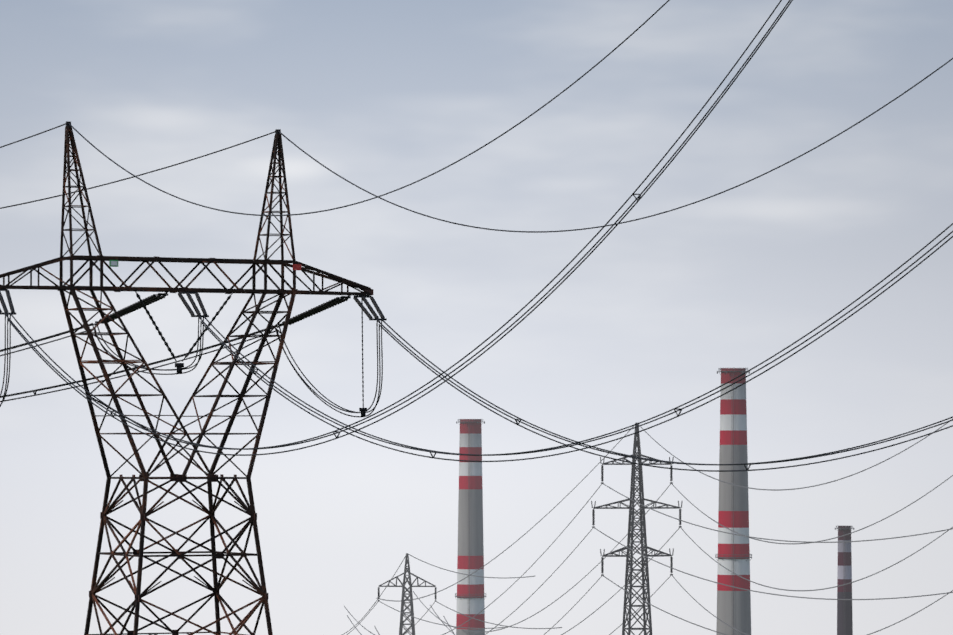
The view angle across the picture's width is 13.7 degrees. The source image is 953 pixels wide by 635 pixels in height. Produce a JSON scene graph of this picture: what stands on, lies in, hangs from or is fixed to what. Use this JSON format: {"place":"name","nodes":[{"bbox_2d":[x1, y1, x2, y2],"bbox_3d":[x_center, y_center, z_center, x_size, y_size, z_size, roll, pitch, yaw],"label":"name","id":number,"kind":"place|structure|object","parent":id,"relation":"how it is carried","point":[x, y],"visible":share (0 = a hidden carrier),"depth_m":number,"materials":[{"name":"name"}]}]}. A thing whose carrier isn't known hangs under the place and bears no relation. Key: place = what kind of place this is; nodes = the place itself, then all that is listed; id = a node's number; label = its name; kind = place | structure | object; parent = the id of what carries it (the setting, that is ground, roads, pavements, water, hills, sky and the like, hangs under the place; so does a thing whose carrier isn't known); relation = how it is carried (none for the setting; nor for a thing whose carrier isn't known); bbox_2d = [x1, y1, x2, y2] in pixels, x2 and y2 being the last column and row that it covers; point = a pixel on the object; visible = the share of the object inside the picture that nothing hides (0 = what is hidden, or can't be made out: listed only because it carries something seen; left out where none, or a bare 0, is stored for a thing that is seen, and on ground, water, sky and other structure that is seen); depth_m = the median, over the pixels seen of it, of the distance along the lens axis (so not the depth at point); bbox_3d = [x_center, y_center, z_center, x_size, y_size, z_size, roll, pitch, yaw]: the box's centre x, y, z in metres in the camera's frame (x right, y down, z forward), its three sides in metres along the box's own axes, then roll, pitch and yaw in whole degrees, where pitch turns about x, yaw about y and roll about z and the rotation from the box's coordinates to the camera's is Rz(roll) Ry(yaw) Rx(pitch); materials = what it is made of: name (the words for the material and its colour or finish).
{"place":"outdoors","nodes":[
{"label":"outdoors","id":0,"kind":"place"},
{"bbox_2d":[0,289,386,416],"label":"pylon insulators","id":1,"kind":"object","parent":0,"point":[145,302],"visible":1,"depth_m":325.96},
{"bbox_2d":[0,0,952,634],"label":"sky","id":2,"kind":"structure","parent":0,"point":[386,95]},
{"bbox_3d":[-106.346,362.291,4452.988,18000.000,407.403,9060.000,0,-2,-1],"label":"field","id":3,"kind":"structure","parent":0,"visible":0},
{"bbox_2d":[0,121,372,634],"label":"pylon","id":4,"kind":"object","parent":3,"relation":"on","point":[211,477],"visible":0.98,"depth_m":323.77,"materials":[{"name":"black metal"}]},
{"bbox_2d":[0,0,952,471],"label":"conductors","id":5,"kind":"object","parent":4,"relation":"hanging from","point":[254,372],"visible":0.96,"depth_m":259.38,"materials":[{"name":"grey"}]},
{"bbox_2d":[378,553,436,634],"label":"pylon","id":6,"kind":"object","parent":3,"relation":"on","point":[410,600],"visible":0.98,"depth_m":1243.86,"materials":[{"name":"grey metal"}]},
{"bbox_2d":[455,419,485,634],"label":"chimney","id":7,"kind":"object","parent":3,"relation":"on","point":[470,593],"visible":0.96,"depth_m":1841.79,"materials":[{"name":"concrete"}]},
{"bbox_2d":[591,423,682,634],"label":"double pylon","id":8,"kind":"object","parent":3,"relation":"on","point":[644,547],"visible":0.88,"depth_m":995.89,"materials":[{"name":"grey metal"}]},
{"bbox_2d":[342,419,952,634],"bbox_3d":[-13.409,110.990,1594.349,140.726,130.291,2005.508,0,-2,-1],"label":"conductors","id":9,"kind":"object","parent":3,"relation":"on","point":[805,542],"visible":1,"depth_m":938.53,"materials":[{"name":"grey metal"}]},
{"bbox_2d":[715,368,751,634],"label":"chimney","id":10,"kind":"object","parent":3,"relation":"on","point":[733,603],"visible":0.98,"depth_m":1594.36,"materials":[{"name":"concrete"}]},
{"bbox_2d":[835,526,853,634],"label":"chimney","id":11,"kind":"object","parent":3,"relation":"on","point":[844,613],"visible":0.98,"depth_m":1997.63,"materials":[{"name":"concrete"}]}
]}

